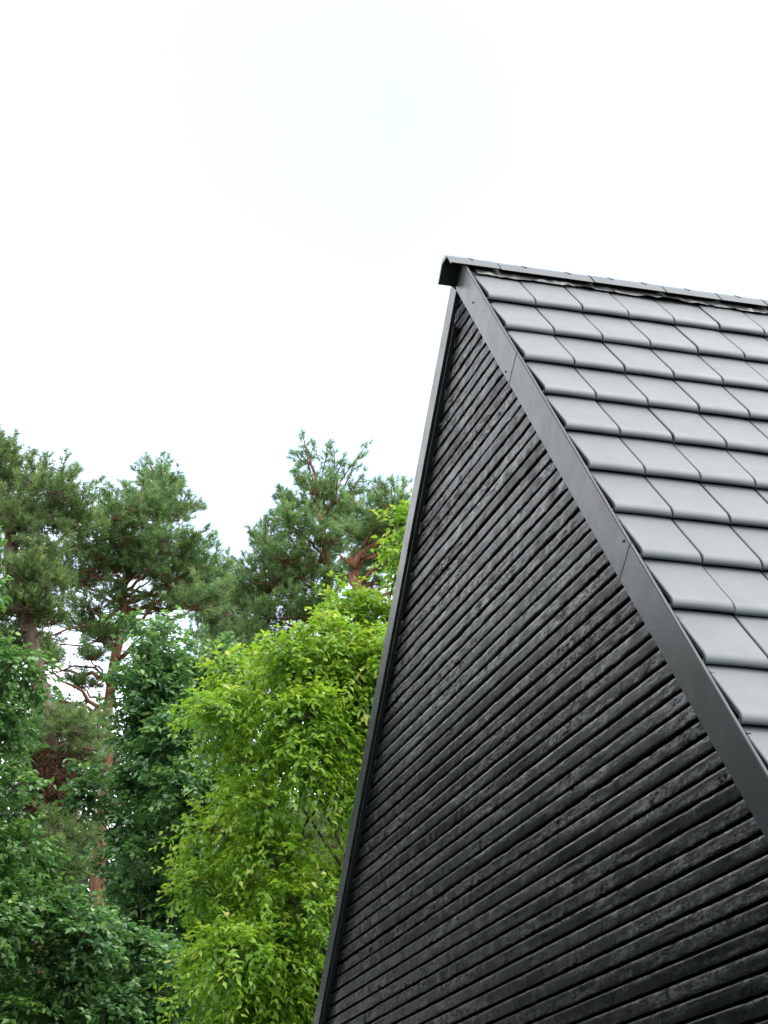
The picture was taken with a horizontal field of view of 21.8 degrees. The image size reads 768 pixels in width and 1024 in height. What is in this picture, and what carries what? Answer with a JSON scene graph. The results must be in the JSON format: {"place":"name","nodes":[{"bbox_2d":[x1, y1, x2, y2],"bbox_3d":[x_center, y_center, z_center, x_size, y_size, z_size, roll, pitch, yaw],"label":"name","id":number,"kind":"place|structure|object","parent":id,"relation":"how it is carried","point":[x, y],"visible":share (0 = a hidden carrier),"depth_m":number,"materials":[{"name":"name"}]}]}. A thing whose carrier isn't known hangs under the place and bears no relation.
{"place":"outdoors","nodes":[
{"label":"outdoors","id":0,"kind":"place"},
{"bbox_2d":[0,693,356,1023],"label":"woodland","id":1,"kind":"object","parent":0,"point":[117,758],"visible":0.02,"depth_m":47.91,"materials":[{"name":"green plant"}]},
{"bbox_2d":[248,792,349,948],"bbox_3d":[-1.248,9.357,31.877,2.780,10.348,3.308,0,-23,0],"label":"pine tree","id":2,"kind":"object","parent":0,"point":[323,830],"visible":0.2,"depth_m":32.60,"materials":[{"name":"green plant"}]},
{"bbox_2d":[0,0,767,890],"label":"sky","id":3,"kind":"structure","parent":0,"point":[227,227],"materials":[{"name":"white"}]},
{"bbox_2d":[313,255,767,1023],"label":"gable house","id":4,"kind":"structure","parent":0,"point":[561,809],"depth_m":8.40,"materials":[{"name":"wood"},{"name":"grey roof tile"},{"name":"metal"}]},
{"label":"ground","id":5,"kind":"structure","parent":0,"visible":0},
{"bbox_2d":[0,525,74,1023],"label":"broadleaf tree","id":6,"kind":"object","parent":5,"relation":"on","point":[30,869],"visible":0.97,"depth_m":25.12,"materials":[{"name":"green plant"}]},
{"bbox_2d":[0,424,120,1023],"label":"pine tree","id":7,"kind":"object","parent":5,"relation":"on","point":[38,578],"visible":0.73,"depth_m":37.68,"materials":[{"name":"green plant"}]},
{"bbox_2d":[0,873,232,1023],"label":"broadleaf tree","id":8,"kind":"object","parent":5,"relation":"on","point":[78,972],"visible":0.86,"depth_m":25.14,"materials":[{"name":"green plant"}]},
{"bbox_2d":[11,448,236,967],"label":"pine tree","id":9,"kind":"object","parent":5,"relation":"on","point":[184,587],"visible":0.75,"depth_m":41.98,"materials":[{"name":"green plant"}]},
{"bbox_2d":[52,604,313,1022],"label":"broadleaf tree","id":10,"kind":"object","parent":5,"relation":"on","point":[155,679],"visible":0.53,"depth_m":29.22,"materials":[{"name":"green plant"}]},
{"bbox_2d":[178,546,262,772],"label":"pine tree","id":11,"kind":"object","parent":5,"relation":"on","point":[208,623],"visible":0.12,"depth_m":52.85,"materials":[{"name":"green plant"}]},
{"bbox_2d":[149,490,411,1023],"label":"broadleaf tree","id":12,"kind":"object","parent":5,"relation":"on","point":[333,672],"visible":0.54,"depth_m":21.80,"materials":[{"name":"green plant"}]},
{"bbox_2d":[211,426,372,794],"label":"pine tree","id":13,"kind":"object","parent":5,"relation":"on","point":[258,596],"visible":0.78,"depth_m":46.76,"materials":[{"name":"green plant"}]},
{"bbox_2d":[335,472,414,624],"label":"pine tree","id":14,"kind":"object","parent":5,"relation":"on","point":[361,531],"visible":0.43,"depth_m":43.83,"materials":[{"name":"green plant"}]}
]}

